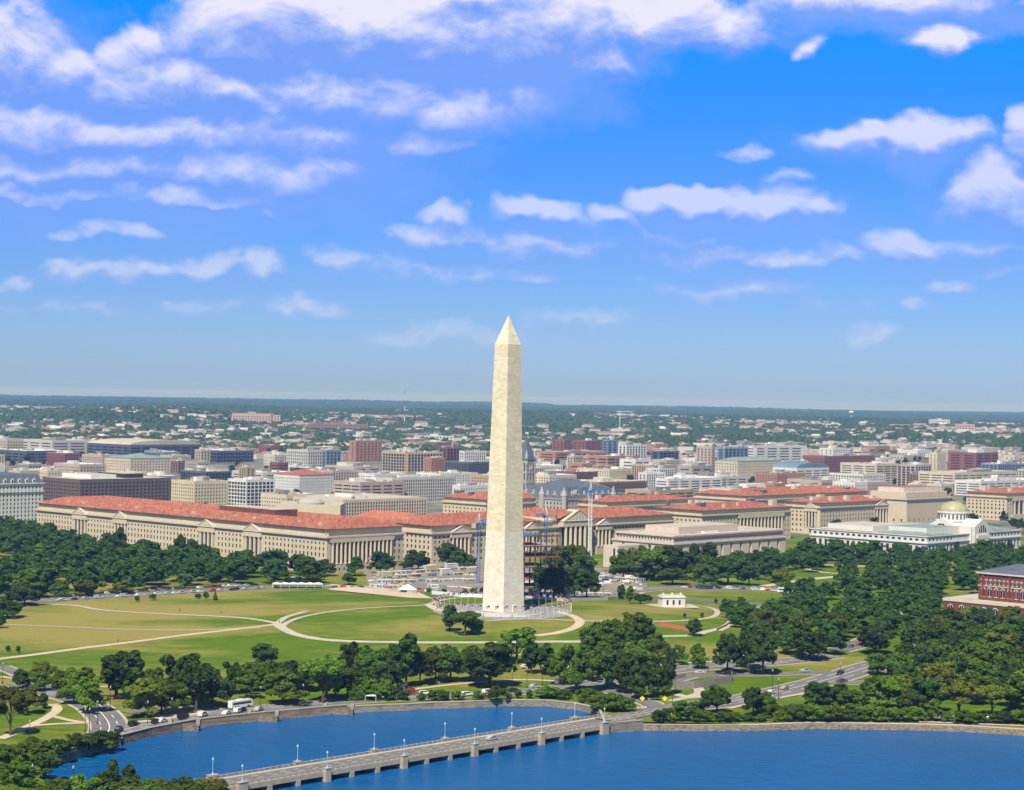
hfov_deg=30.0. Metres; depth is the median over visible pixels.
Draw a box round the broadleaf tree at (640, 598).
[633,593,647,603]
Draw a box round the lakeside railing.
[693,724,1021,731]
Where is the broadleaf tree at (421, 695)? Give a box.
[416,692,427,698]
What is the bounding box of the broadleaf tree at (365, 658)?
[353,648,385,679]
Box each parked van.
[177,712,189,718]
[554,678,562,683]
[604,679,615,683]
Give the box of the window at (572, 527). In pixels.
[572,527,573,542]
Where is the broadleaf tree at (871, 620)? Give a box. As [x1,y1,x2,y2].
[855,615,877,641]
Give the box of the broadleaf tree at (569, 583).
[558,566,575,596]
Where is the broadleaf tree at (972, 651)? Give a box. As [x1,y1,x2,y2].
[959,644,992,662]
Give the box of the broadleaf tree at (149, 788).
[141,786,164,789]
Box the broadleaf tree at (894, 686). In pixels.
[867,675,908,707]
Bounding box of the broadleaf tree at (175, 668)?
[159,654,198,682]
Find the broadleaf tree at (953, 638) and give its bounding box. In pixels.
[944,631,971,648]
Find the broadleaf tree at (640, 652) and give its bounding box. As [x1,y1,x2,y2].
[622,639,659,667]
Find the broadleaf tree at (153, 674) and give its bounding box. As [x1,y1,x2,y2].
[130,667,164,695]
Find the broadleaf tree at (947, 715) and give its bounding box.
[936,711,954,721]
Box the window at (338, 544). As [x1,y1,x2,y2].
[338,544,339,562]
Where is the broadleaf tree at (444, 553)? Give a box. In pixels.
[435,542,458,562]
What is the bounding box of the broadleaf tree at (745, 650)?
[738,631,755,669]
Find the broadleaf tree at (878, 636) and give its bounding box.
[856,624,895,652]
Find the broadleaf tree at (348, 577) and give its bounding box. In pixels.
[341,573,356,584]
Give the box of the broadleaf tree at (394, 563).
[378,556,396,570]
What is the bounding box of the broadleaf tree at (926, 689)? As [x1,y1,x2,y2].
[911,676,947,704]
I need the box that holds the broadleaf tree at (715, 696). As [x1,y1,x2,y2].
[699,684,731,711]
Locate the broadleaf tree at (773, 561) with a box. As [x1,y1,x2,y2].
[761,553,787,575]
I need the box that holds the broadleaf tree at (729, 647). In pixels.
[712,633,743,669]
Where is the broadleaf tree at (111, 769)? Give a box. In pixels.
[104,760,119,789]
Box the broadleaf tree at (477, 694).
[472,691,482,699]
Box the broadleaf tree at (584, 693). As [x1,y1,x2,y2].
[574,688,603,701]
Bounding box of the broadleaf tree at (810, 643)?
[788,629,830,659]
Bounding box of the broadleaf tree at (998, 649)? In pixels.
[984,641,1013,664]
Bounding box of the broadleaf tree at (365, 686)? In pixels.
[358,680,373,696]
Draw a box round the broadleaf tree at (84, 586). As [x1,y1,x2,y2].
[71,580,98,595]
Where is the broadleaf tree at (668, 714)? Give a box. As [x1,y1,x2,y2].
[659,708,676,721]
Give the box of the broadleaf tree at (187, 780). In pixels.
[167,776,192,784]
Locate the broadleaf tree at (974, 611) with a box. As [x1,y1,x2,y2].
[966,606,1000,619]
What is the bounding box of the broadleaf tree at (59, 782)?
[34,777,77,789]
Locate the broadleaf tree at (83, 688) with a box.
[69,675,109,712]
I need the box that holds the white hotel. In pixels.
[0,472,44,522]
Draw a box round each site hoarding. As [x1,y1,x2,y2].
[362,585,416,593]
[432,591,482,597]
[526,595,634,600]
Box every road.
[0,665,56,691]
[1,594,63,601]
[2,684,126,738]
[14,585,840,603]
[121,706,177,712]
[125,654,839,732]
[592,686,668,710]
[597,709,653,720]
[611,592,829,612]
[640,661,876,712]
[673,671,835,682]
[765,716,1023,723]
[800,680,864,684]
[827,639,862,650]
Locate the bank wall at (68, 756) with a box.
[56,739,120,763]
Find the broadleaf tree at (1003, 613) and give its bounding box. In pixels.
[996,605,1023,623]
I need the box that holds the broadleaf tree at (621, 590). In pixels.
[617,584,625,598]
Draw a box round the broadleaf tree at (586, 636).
[579,625,600,649]
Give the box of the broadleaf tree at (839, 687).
[830,683,848,700]
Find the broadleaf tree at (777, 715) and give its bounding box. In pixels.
[772,710,786,720]
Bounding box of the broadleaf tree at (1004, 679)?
[992,673,1011,706]
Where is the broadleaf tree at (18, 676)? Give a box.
[12,669,31,687]
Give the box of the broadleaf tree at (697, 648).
[689,643,705,655]
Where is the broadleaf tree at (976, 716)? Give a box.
[961,712,988,722]
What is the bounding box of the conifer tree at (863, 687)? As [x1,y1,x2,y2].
[858,683,872,705]
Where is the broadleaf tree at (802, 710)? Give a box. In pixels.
[786,703,812,720]
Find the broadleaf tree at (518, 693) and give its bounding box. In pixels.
[514,689,522,696]
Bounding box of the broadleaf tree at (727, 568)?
[713,555,746,584]
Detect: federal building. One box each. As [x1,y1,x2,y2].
[441,490,536,512]
[577,492,693,510]
[653,498,792,538]
[693,485,868,504]
[786,494,889,533]
[965,486,1023,520]
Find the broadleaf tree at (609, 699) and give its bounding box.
[590,692,624,710]
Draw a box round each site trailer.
[370,584,387,587]
[376,579,390,583]
[380,571,392,578]
[389,579,403,583]
[392,585,410,588]
[395,574,407,578]
[399,570,412,573]
[403,579,417,582]
[409,573,420,576]
[413,569,424,572]
[423,565,437,572]
[425,579,437,581]
[426,572,436,576]
[440,568,450,575]
[444,563,457,570]
[452,572,462,574]
[458,566,468,570]
[461,578,475,580]
[466,567,476,573]
[598,575,605,579]
[598,592,611,594]
[629,577,638,581]
[637,578,645,582]
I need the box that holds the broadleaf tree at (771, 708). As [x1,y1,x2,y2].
[762,703,781,714]
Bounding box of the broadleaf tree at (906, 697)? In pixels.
[896,687,928,707]
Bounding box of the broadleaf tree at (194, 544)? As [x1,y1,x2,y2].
[187,538,199,549]
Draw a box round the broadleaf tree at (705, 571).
[691,563,718,585]
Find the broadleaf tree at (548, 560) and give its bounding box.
[541,548,553,565]
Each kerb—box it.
[32,588,770,603]
[39,694,91,732]
[240,657,842,713]
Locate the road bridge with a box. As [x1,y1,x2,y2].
[193,713,635,789]
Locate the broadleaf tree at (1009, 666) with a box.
[992,658,1023,684]
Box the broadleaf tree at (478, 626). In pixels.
[470,621,483,633]
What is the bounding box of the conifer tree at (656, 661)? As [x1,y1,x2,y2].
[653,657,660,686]
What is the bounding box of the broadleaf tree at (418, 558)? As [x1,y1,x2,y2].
[402,549,430,569]
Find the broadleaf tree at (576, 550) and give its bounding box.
[566,543,586,565]
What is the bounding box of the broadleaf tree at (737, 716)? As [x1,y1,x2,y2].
[728,712,743,720]
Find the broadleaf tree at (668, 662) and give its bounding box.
[661,643,676,695]
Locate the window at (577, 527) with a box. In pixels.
[577,527,578,545]
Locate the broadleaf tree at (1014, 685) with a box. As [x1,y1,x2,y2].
[1004,669,1023,707]
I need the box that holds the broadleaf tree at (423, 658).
[412,651,434,684]
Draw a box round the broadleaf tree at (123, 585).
[112,580,134,592]
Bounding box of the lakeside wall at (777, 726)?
[643,722,1023,735]
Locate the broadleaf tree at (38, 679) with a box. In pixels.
[28,671,50,690]
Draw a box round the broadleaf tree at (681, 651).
[674,644,688,664]
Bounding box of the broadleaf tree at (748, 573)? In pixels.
[738,566,760,585]
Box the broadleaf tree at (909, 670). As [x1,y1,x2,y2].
[892,664,918,677]
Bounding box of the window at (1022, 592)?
[1020,590,1023,600]
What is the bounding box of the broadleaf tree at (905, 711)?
[897,707,916,720]
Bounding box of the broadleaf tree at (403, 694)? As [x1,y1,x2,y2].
[398,690,408,699]
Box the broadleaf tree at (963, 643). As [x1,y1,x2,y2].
[953,638,990,661]
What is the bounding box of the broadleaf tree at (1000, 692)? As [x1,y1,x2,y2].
[974,684,1006,713]
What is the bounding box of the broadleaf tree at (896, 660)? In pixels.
[885,651,921,675]
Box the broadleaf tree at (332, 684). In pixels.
[314,654,343,698]
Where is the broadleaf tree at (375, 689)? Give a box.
[368,683,382,696]
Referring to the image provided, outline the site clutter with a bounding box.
[368,570,643,591]
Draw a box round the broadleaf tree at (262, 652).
[251,643,278,662]
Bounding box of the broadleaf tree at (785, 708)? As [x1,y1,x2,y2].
[776,705,797,718]
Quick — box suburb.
[0,404,1023,468]
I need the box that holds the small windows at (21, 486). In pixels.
[0,486,40,520]
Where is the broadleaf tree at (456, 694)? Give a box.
[451,691,465,700]
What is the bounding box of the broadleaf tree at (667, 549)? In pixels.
[653,545,677,579]
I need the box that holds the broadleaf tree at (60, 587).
[47,580,70,594]
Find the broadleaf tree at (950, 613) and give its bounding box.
[941,608,963,620]
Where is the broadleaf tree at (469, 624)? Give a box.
[462,617,483,632]
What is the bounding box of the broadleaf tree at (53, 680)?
[46,669,67,698]
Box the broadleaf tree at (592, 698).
[584,693,608,709]
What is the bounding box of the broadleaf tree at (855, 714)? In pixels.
[846,708,867,720]
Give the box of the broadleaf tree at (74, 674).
[56,667,83,703]
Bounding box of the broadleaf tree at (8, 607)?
[0,600,23,617]
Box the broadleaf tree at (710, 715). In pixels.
[698,710,717,721]
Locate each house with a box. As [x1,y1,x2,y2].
[50,426,60,429]
[61,423,76,426]
[128,423,141,428]
[174,425,187,427]
[265,428,277,431]
[415,421,427,426]
[469,432,483,435]
[537,423,548,427]
[572,431,584,434]
[582,424,594,429]
[596,431,610,434]
[611,431,624,435]
[677,425,689,430]
[740,425,751,427]
[766,429,778,432]
[811,434,821,437]
[876,434,887,438]
[922,433,931,438]
[995,426,1004,429]
[996,434,1011,438]
[1015,427,1023,432]
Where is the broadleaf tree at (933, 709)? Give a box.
[924,699,942,720]
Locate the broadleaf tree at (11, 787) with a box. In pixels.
[0,784,32,789]
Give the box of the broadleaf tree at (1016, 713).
[1002,709,1023,722]
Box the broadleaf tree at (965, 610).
[959,606,980,620]
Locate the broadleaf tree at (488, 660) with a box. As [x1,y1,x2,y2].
[462,641,517,686]
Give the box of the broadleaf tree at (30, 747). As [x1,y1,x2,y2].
[10,740,42,761]
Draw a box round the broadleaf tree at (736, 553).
[725,550,748,558]
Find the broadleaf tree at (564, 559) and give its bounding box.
[552,546,575,571]
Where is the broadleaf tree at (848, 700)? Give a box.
[831,690,862,709]
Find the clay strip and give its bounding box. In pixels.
[657,622,688,630]
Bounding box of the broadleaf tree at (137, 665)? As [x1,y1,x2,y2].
[119,649,144,698]
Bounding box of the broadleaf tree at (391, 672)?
[373,661,408,694]
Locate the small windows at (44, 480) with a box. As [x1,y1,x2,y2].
[44,480,167,499]
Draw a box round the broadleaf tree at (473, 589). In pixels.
[470,587,477,593]
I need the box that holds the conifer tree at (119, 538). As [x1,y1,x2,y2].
[112,531,124,547]
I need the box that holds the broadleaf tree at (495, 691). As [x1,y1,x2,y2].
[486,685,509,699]
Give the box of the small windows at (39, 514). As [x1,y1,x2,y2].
[39,514,399,570]
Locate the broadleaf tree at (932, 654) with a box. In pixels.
[914,646,950,670]
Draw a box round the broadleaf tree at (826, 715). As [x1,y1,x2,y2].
[812,705,839,720]
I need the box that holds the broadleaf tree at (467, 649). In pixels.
[456,645,485,680]
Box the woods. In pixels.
[0,394,1023,458]
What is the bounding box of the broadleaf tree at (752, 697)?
[741,687,763,716]
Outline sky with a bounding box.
[0,0,1023,411]
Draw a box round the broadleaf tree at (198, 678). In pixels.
[176,663,218,710]
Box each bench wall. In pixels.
[458,612,529,616]
[461,610,545,615]
[474,611,531,613]
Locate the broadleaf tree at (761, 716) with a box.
[754,713,771,720]
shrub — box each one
[25,736,40,741]
[102,740,114,748]
[109,776,139,789]
[118,785,141,789]
[131,778,158,787]
[144,778,172,786]
[185,782,217,789]
[205,778,229,789]
[342,692,354,699]
[347,690,363,700]
[359,693,371,700]
[371,694,381,700]
[382,695,398,700]
[651,710,665,721]
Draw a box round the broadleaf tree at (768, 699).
[755,691,777,711]
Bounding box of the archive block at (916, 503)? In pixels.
[870,485,951,522]
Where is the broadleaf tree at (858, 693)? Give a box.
[847,689,865,709]
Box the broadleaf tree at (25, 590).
[9,581,42,605]
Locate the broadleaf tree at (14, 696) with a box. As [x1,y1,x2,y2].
[0,685,28,734]
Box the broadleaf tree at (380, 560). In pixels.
[367,551,392,570]
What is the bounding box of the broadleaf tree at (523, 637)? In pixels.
[496,627,535,664]
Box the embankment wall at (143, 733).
[120,704,346,743]
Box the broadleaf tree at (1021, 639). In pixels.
[1015,628,1023,647]
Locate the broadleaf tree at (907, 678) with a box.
[890,674,914,688]
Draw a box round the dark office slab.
[42,472,170,500]
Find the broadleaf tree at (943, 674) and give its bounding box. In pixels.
[926,665,953,686]
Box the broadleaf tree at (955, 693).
[939,679,979,719]
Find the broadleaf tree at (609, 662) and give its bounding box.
[595,646,621,688]
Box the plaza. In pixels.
[433,604,572,619]
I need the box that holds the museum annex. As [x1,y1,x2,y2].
[603,543,646,566]
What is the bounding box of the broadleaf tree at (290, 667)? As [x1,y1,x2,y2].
[271,660,309,686]
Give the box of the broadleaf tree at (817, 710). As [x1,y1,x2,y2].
[805,702,825,720]
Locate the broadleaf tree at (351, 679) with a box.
[333,668,367,696]
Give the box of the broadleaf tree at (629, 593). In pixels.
[624,585,634,603]
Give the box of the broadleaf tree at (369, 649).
[356,645,373,673]
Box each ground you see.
[0,398,1023,789]
[364,562,646,592]
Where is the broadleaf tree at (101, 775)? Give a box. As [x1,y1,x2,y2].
[92,771,107,789]
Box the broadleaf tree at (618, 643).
[604,636,642,663]
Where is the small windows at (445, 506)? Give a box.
[445,506,483,512]
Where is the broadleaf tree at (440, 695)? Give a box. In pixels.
[430,690,449,700]
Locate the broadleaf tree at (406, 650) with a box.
[389,632,420,686]
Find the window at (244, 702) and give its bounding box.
[233,701,250,704]
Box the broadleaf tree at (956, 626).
[940,619,970,633]
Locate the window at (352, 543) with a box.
[351,543,352,559]
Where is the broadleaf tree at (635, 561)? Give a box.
[620,547,651,576]
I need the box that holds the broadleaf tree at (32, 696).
[13,686,40,713]
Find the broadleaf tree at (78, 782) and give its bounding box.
[69,773,105,789]
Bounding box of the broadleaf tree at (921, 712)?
[899,706,929,720]
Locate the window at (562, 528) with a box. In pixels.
[562,528,564,546]
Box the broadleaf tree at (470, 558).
[460,555,476,566]
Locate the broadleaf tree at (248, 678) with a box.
[232,673,260,697]
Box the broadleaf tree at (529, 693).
[526,689,533,697]
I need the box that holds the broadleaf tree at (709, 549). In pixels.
[701,542,718,561]
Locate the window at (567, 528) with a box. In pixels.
[567,528,568,543]
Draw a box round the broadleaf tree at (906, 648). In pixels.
[884,642,919,666]
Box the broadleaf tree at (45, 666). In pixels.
[27,661,57,673]
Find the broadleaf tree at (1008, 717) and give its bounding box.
[992,711,1014,722]
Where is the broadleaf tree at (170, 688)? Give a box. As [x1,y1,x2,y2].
[147,677,178,713]
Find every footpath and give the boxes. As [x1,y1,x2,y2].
[0,624,271,659]
[0,704,62,738]
[4,624,260,629]
[31,722,81,725]
[51,604,273,622]
[51,716,90,723]
[126,711,207,722]
[152,704,225,718]
[272,623,580,642]
[274,611,307,622]
[280,597,464,625]
[328,584,431,597]
[341,679,553,697]
[424,604,442,610]
[485,604,719,621]
[535,611,584,635]
[603,684,648,698]
[663,628,721,636]
[669,693,699,700]
[671,688,704,697]
[718,616,731,630]
[728,693,803,707]
[755,720,1023,725]
[760,576,832,585]
[807,569,860,574]
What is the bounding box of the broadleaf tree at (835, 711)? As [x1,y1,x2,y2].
[827,707,844,720]
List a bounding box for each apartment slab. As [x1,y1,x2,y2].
[232,412,271,424]
[272,413,280,421]
[282,421,309,426]
[308,422,368,429]
[414,434,453,441]
[434,426,481,429]
[610,427,629,431]
[630,429,659,433]
[889,423,945,426]
[928,418,949,423]
[932,429,992,433]
[955,422,974,430]
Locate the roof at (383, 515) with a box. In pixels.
[355,510,417,520]
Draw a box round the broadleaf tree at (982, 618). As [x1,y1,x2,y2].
[973,613,1002,627]
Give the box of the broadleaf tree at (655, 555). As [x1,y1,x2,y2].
[631,544,669,580]
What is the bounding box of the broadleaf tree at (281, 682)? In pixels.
[262,668,309,703]
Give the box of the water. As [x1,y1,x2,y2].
[39,706,1023,789]
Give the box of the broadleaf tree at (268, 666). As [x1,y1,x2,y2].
[260,661,276,675]
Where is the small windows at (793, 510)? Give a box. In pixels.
[792,510,801,530]
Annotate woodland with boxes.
[0,515,1023,681]
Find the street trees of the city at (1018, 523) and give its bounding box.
[5,444,1023,561]
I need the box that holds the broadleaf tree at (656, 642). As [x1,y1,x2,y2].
[640,632,667,656]
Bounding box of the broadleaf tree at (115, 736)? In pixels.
[107,731,121,744]
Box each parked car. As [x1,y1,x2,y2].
[109,694,121,698]
[114,726,123,731]
[127,720,139,725]
[150,719,160,723]
[158,718,167,722]
[198,711,208,716]
[221,710,231,714]
[233,707,241,712]
[254,706,263,710]
[298,701,310,705]
[461,691,472,695]
[485,735,498,740]
[529,684,539,687]
[725,670,735,674]
[748,669,758,672]
[765,669,775,672]
[800,668,810,671]
[836,670,843,674]
[836,678,847,681]
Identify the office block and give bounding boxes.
[0,435,23,448]
[0,448,62,461]
[0,454,4,463]
[0,463,4,471]
[5,426,28,433]
[9,468,38,475]
[17,461,41,468]
[24,437,91,453]
[29,467,60,476]
[35,495,405,573]
[41,426,74,429]
[41,432,72,435]
[47,450,78,465]
[54,460,105,475]
[82,424,102,429]
[82,451,117,463]
[87,435,111,438]
[87,438,201,458]
[104,454,169,474]
[119,469,146,475]
[138,430,164,433]
[144,448,179,455]
[147,471,176,479]
[160,434,171,439]
[160,454,190,463]
[166,431,186,434]
[170,458,184,473]
[171,476,227,504]
[178,429,200,432]
[180,438,198,441]
[180,467,231,479]
[185,459,208,467]
[185,465,227,470]
[190,431,199,435]
[195,435,221,438]
[195,447,209,462]
[210,448,253,462]
[213,439,242,442]
[227,477,274,505]
[232,469,286,478]
[234,442,252,446]
[236,447,258,452]
[239,464,254,477]
[249,437,272,441]
[259,444,280,452]
[261,489,305,506]
[262,450,284,454]
[264,452,286,464]
[270,459,287,470]
[273,469,333,493]
[275,439,291,442]
[275,488,314,493]
[284,432,313,435]
[286,447,338,466]
[289,464,303,470]
[290,465,321,470]
[291,438,304,442]
[294,492,426,515]
[301,436,320,440]
[307,446,339,449]
[307,467,362,483]
[321,447,340,466]
[325,462,380,470]
[333,477,404,495]
[340,429,355,433]
[348,433,375,437]
[349,439,381,461]
[356,431,372,433]
[358,470,404,479]
[382,442,400,447]
[382,449,442,472]
[383,474,454,502]
[396,447,414,450]
[399,437,427,441]
[402,433,429,437]
[402,441,425,445]
[416,470,477,484]
[417,440,450,446]
[424,456,444,471]
[439,445,459,460]
[444,459,488,473]
[452,483,487,493]
[453,436,475,441]
[459,450,485,460]
[461,444,480,447]
[470,440,487,443]
[470,472,488,483]
[530,442,549,445]
[535,471,576,482]
[536,463,562,470]
[536,467,543,472]
[538,450,607,460]
[547,469,597,478]
[552,437,570,450]
[567,453,582,468]
[568,461,595,469]
[573,438,600,450]
[577,465,630,479]
[577,477,646,492]
[583,454,590,461]
[587,453,638,465]
[598,436,617,439]
[602,438,617,454]
[618,440,632,443]
[618,443,646,458]
[619,457,650,468]
[625,486,694,497]
[628,434,643,438]
[631,462,674,479]
[638,469,664,487]
[645,442,667,449]
[646,465,673,476]
[648,447,675,451]
[651,449,678,461]
[652,458,679,471]
[656,474,721,492]
[677,462,711,473]
[679,451,695,455]
[682,457,715,461]
[693,441,730,448]
[694,472,747,485]
[696,444,715,467]
[697,438,729,442]
[699,483,764,491]
[700,484,738,487]
[715,457,780,476]
[717,445,747,459]
[718,470,730,474]
[736,440,752,443]
[744,444,806,460]
[749,442,778,444]
[755,469,805,484]
[763,481,784,486]
[773,462,828,477]
[773,484,814,486]
[776,441,804,443]
[785,483,810,485]
[787,476,839,485]
[803,453,874,471]
[810,442,826,447]
[819,446,850,454]
[823,441,844,444]
[829,471,885,480]
[832,478,887,494]
[833,479,866,489]
[840,461,898,483]
[852,447,869,453]
[859,441,878,446]
[861,451,880,457]
[864,445,889,451]
[879,455,892,461]
[880,439,905,444]
[881,452,894,457]
[888,458,901,463]
[889,453,922,459]
[896,462,931,485]
[898,448,931,456]
[908,481,926,485]
[909,470,923,482]
[918,469,1016,482]
[927,481,954,494]
[929,450,945,470]
[934,449,964,454]
[948,449,997,469]
[955,477,1023,494]
[961,446,1000,451]
[964,444,985,446]
[981,460,1023,476]
[982,475,1011,478]
[1004,454,1021,459]
[1005,446,1021,451]
[1010,483,1023,486]
[1017,468,1023,477]
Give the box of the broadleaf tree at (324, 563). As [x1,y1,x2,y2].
[319,559,336,573]
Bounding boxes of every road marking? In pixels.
[19,687,109,730]
[117,655,831,731]
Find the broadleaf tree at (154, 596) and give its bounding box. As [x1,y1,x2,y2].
[149,594,156,598]
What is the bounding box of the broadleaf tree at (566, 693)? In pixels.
[552,688,572,698]
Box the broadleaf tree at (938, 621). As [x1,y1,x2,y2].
[923,615,951,634]
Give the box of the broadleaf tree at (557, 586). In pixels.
[542,568,567,596]
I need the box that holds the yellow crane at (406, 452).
[400,450,412,473]
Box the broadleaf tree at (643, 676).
[628,662,659,696]
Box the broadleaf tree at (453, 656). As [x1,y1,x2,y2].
[434,643,466,681]
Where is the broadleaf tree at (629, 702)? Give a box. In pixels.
[611,697,635,710]
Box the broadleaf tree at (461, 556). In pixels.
[450,549,473,566]
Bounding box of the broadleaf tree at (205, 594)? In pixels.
[202,591,208,598]
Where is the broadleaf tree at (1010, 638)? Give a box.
[983,632,1020,648]
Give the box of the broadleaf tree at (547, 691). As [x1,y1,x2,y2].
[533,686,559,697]
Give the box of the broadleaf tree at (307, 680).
[293,662,314,690]
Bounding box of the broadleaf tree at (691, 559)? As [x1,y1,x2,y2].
[680,551,699,577]
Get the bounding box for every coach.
[228,698,252,707]
[284,577,301,582]
[638,574,654,578]
[778,587,784,592]
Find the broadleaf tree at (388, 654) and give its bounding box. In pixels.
[375,648,391,664]
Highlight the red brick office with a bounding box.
[943,564,1023,624]
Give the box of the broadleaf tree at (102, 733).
[93,730,112,746]
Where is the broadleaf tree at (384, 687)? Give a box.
[378,678,392,697]
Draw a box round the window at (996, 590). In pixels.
[994,588,997,597]
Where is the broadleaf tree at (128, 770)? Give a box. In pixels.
[120,764,139,788]
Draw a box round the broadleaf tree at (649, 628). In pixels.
[634,618,656,641]
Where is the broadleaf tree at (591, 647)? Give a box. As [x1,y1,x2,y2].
[588,644,604,680]
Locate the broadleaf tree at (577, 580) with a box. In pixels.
[567,568,584,596]
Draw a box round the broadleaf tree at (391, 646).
[387,643,396,666]
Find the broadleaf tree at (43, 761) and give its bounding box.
[25,751,63,775]
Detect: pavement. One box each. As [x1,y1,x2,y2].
[0,665,17,676]
[18,684,127,744]
[22,588,788,604]
[149,655,843,719]
[587,687,665,707]
[636,661,885,711]
[683,671,824,680]
[829,638,865,651]
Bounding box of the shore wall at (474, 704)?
[347,699,598,716]
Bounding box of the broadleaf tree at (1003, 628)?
[985,624,1016,633]
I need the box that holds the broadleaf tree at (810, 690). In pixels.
[802,685,823,702]
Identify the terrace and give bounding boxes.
[644,604,698,607]
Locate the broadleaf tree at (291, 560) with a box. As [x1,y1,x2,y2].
[286,554,302,571]
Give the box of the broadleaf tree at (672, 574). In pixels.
[657,568,689,584]
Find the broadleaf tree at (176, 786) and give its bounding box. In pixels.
[159,783,190,789]
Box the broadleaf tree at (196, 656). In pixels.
[173,653,211,677]
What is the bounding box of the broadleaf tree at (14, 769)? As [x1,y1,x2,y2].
[0,760,35,785]
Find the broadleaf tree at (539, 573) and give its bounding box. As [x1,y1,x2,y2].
[528,565,554,596]
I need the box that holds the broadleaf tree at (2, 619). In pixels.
[0,614,5,625]
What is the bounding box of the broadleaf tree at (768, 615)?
[747,609,780,630]
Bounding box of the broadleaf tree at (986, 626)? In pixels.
[968,622,993,636]
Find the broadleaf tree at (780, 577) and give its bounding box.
[766,568,796,586]
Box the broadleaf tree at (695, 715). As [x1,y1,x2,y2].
[683,709,705,720]
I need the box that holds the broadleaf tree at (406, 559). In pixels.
[398,553,419,569]
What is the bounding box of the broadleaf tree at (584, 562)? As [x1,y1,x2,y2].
[572,552,599,576]
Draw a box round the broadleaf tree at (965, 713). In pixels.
[952,709,974,722]
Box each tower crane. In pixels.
[472,513,486,582]
[536,505,556,551]
[573,483,622,555]
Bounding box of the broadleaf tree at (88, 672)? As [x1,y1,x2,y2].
[80,666,95,680]
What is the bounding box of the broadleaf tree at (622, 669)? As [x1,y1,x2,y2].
[612,652,636,693]
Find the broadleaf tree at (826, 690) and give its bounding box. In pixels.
[807,681,835,704]
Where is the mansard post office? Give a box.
[523,478,615,508]
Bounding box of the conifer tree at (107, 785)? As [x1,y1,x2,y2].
[103,758,121,789]
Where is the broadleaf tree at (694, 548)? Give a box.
[689,543,700,555]
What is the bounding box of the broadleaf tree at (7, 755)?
[0,743,25,762]
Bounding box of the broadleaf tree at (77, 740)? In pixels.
[65,732,88,749]
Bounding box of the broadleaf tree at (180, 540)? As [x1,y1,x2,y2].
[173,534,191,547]
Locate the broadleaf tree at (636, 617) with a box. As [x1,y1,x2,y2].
[620,612,645,638]
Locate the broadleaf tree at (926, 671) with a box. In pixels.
[916,661,962,683]
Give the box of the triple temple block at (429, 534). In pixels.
[385,506,675,564]
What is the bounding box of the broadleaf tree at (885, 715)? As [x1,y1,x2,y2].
[877,706,897,720]
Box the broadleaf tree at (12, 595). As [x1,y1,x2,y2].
[0,589,23,601]
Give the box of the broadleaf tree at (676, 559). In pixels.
[660,546,687,569]
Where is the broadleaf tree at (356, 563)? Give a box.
[346,556,364,575]
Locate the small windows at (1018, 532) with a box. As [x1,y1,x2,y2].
[1005,532,1018,546]
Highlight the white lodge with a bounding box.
[657,593,685,606]
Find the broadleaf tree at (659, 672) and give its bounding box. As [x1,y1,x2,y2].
[651,664,668,695]
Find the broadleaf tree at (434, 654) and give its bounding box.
[421,645,447,681]
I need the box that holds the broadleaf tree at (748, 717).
[742,714,756,720]
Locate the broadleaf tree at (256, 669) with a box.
[237,661,265,691]
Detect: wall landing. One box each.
[168,718,200,730]
[248,709,279,721]
[324,703,354,714]
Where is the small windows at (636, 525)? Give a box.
[403,525,643,559]
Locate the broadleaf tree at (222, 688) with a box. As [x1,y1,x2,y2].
[193,665,236,707]
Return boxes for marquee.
[272,582,322,588]
[398,584,416,591]
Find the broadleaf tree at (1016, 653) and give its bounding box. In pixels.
[1000,647,1023,662]
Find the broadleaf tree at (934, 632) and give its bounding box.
[920,624,949,643]
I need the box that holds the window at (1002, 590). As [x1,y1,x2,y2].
[1001,589,1004,598]
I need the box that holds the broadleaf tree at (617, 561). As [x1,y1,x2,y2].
[608,548,630,576]
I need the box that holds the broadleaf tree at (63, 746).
[50,738,72,753]
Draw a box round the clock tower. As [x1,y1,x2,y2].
[522,437,536,490]
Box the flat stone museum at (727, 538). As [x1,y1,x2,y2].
[611,521,786,558]
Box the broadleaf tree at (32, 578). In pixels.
[11,568,45,590]
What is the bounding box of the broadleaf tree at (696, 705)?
[687,701,704,710]
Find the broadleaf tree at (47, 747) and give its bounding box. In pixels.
[30,739,57,757]
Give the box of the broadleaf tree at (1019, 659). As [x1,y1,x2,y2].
[1014,656,1023,666]
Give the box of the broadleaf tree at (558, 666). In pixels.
[547,648,569,684]
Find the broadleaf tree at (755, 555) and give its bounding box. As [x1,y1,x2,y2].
[745,549,774,570]
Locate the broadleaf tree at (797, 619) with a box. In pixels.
[774,611,816,633]
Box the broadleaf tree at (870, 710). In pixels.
[855,704,889,720]
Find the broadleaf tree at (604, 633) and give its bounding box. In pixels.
[585,619,615,646]
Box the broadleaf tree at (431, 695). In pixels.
[427,690,436,700]
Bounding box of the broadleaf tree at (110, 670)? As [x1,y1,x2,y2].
[100,650,131,699]
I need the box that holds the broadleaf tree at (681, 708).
[670,700,691,721]
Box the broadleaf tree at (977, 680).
[962,674,987,704]
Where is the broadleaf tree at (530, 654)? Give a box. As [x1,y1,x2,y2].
[521,641,539,673]
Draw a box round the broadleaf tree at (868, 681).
[863,676,878,696]
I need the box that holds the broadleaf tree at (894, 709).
[887,707,901,720]
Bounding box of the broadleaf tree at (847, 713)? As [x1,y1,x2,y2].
[832,708,853,720]
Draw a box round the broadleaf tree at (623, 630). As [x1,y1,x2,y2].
[607,618,634,645]
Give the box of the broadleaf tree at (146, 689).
[121,676,163,717]
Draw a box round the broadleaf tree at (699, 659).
[690,652,707,667]
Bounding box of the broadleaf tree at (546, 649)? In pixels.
[537,642,557,674]
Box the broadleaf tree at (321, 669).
[297,656,346,702]

